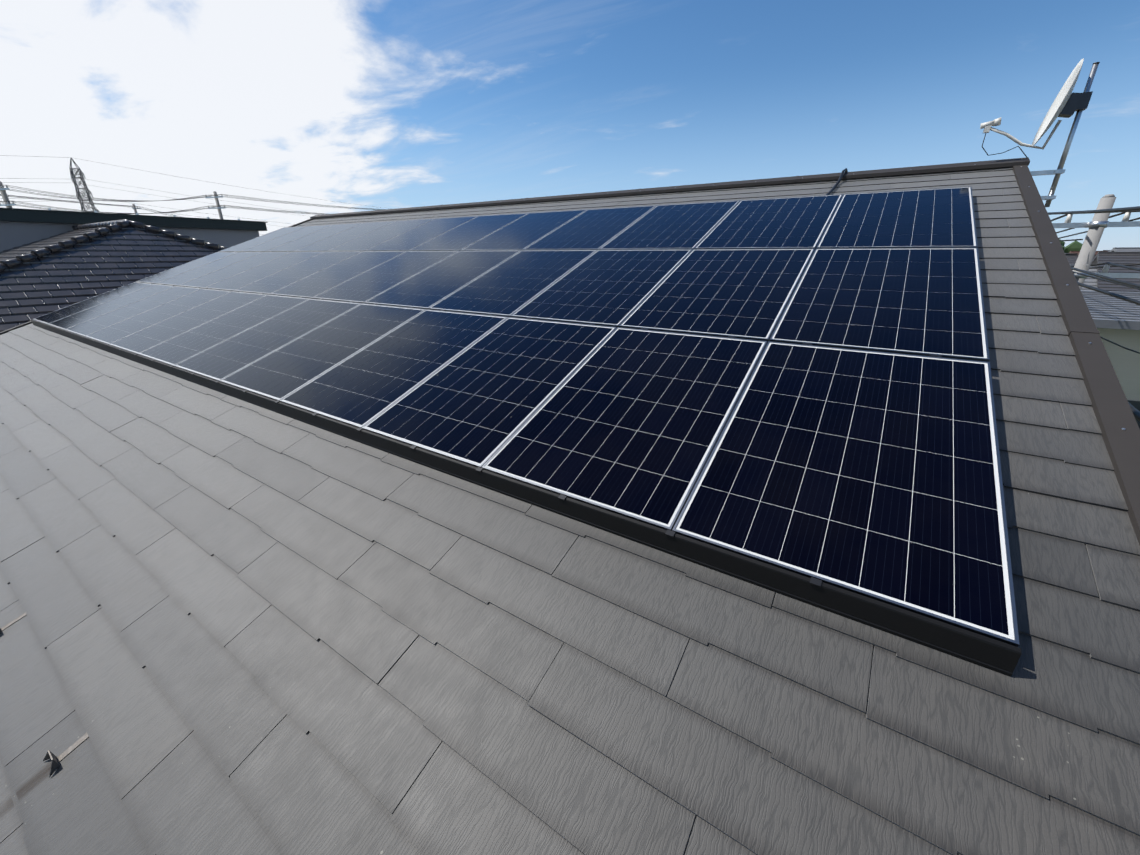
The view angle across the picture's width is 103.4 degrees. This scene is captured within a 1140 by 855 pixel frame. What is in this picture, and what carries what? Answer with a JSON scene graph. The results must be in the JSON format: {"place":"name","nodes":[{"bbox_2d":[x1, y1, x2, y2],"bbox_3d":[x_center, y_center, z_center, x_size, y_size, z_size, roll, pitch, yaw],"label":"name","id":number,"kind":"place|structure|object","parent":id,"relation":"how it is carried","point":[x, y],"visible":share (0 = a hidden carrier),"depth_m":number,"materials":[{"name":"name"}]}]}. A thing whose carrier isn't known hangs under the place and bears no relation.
{"place":"outdoors","nodes":[
{"label":"outdoors","id":0,"kind":"place"},
{"bbox_2d":[0,219,228,331],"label":"tiled roof","id":1,"kind":"structure","parent":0,"point":[76,264],"depth_m":9.12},
{"bbox_2d":[0,208,267,251],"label":"neighbour block","id":2,"kind":"structure","parent":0,"point":[19,227],"depth_m":12.73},
{"bbox_2d":[0,185,385,216],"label":"power lines","id":3,"kind":"object","parent":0,"point":[70,197],"visible":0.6,"depth_m":31.20,"materials":[{"name":"black"}]},
{"bbox_2d":[0,0,1139,250],"label":"sky","id":4,"kind":"structure","parent":0,"point":[385,104],"materials":[{"name":"blue"}]},
{"bbox_2d":[1066,255,1095,263],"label":"house","id":5,"kind":"structure","parent":0,"point":[1071,259],"depth_m":33.53,"materials":[{"name":"beige"}]},
{"bbox_2d":[1069,251,1107,254],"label":"house","id":6,"kind":"structure","parent":0,"point":[1096,252],"depth_m":42.37,"materials":[{"name":"white"}]},
{"bbox_2d":[1047,206,1139,304],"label":"street wires","id":7,"kind":"object","parent":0,"point":[1124,210],"visible":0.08,"depth_m":5.11,"materials":[{"name":"black"}]},
{"label":"ground","id":8,"kind":"structure","parent":0,"visible":0},
{"bbox_2d":[0,181,15,207],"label":"pole","id":9,"kind":"object","parent":8,"relation":"on","point":[7,204],"visible":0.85,"depth_m":22.48,"materials":[{"name":"metal"}]},
{"bbox_2d":[69,158,98,212],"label":"pylon","id":10,"kind":"object","parent":8,"relation":"on","point":[81,177],"visible":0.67,"depth_m":152.97,"materials":[{"name":"metal"}]},
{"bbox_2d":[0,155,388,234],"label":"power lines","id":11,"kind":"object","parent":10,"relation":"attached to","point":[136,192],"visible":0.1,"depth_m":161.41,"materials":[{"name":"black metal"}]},
{"bbox_2d":[132,204,140,214],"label":"pole","id":12,"kind":"object","parent":8,"relation":"on","point":[134,208],"visible":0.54,"depth_m":42.09,"materials":[{"name":"concrete"}]},
{"bbox_2d":[205,191,225,218],"bbox_3d":[-25.316,-11.373,34.139,1.600,11.671,0.349,6,22,15],"label":"pole","id":13,"kind":"object","parent":8,"relation":"on","point":[216,197],"visible":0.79,"depth_m":32.21,"materials":[{"name":"concrete"}]},
{"bbox_2d":[1059,239,1082,252],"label":"trees","id":14,"kind":"object","parent":8,"relation":"on","point":[1075,246],"visible":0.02,"depth_m":70.26,"materials":[{"name":"green plant"}]},
{"bbox_2d":[1070,264,1096,290],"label":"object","id":15,"kind":"structure","parent":8,"relation":"on","point":[1091,282],"depth_m":19.74,"materials":[{"name":"white"}]},
{"bbox_2d":[1052,194,1139,289],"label":"pole","id":16,"kind":"object","parent":8,"relation":"on","point":[1098,224],"visible":0.31,"depth_m":6.60,"materials":[{"name":"concrete"}]},
{"bbox_2d":[1059,239,1139,421],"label":"service cables","id":17,"kind":"object","parent":16,"relation":"attached to","point":[1136,412],"depth_m":6.04,"materials":[{"name":"black metal"}]},
{"bbox_2d":[1081,291,1139,428],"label":"cream house","id":18,"kind":"structure","parent":8,"relation":"on","point":[1116,320],"depth_m":8.81,"materials":[{"name":"beige paint"}]},
{"bbox_2d":[1091,252,1139,291],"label":"house","id":19,"kind":"structure","parent":8,"relation":"on","point":[1121,258],"depth_m":19.54,"materials":[{"name":"white"}]},
{"bbox_2d":[1092,247,1139,260],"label":"house","id":20,"kind":"structure","parent":8,"relation":"on","point":[1126,249],"depth_m":28.64,"materials":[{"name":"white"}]},
{"bbox_3d":[-0.735,0.511,8.122,10.965,8.190,13.297,13,25,31],"label":"house","id":21,"kind":"object","parent":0,"visible":0},
{"bbox_2d":[0,167,1139,854],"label":"roof slates","id":22,"kind":"object","parent":21,"relation":"on","point":[242,627],"visible":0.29,"depth_m":1.32,"materials":[{"name":"grey stone"}]},
{"bbox_2d":[0,612,88,777],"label":"snow guards","id":23,"kind":"object","parent":22,"relation":"on","point":[55,765],"visible":1,"depth_m":1.36,"materials":[{"name":"metal"}]},
{"bbox_2d":[31,246,1021,675],"bbox_3d":[-2.250,-1.649,4.900,10.322,0.070,3.971,13,45,31],"label":"solar panel mounting","id":24,"kind":"object","parent":22,"relation":"on","point":[955,640],"visible":0.27,"depth_m":1.48,"materials":[{"name":"metal"}]},
{"bbox_2d":[33,186,1019,646],"bbox_3d":[-2.243,-1.674,4.902,10.315,0.035,3.919,13,45,31],"label":"solar array","id":25,"kind":"object","parent":24,"relation":"on","point":[853,448],"visible":1,"depth_m":2.44,"materials":[{"name":"glass"}]},
{"bbox_2d":[826,168,847,194],"bbox_3d":[2.564,-2.309,4.335,0.041,0.412,1.250,16,26,35],"label":"cable conduit","id":26,"kind":"object","parent":24,"relation":"attached to","point":[837,183],"visible":0.44,"depth_m":4.33,"materials":[{"name":"black rubber"}]},
{"bbox_2d":[0,157,1139,544],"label":"roof flashings","id":27,"kind":"object","parent":22,"relation":"on","point":[1116,419],"visible":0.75,"depth_m":2.26,"materials":[{"name":"grey metal"}]},
{"bbox_2d":[980,58,1099,206],"bbox_3d":[3.784,-2.377,3.729,0.479,1.019,0.519,-7,22,-18],"label":"satellite dish","id":28,"kind":"object","parent":21,"relation":"on","point":[1066,103],"visible":0.9,"depth_m":3.61,"materials":[{"name":"white metal"}]}
]}

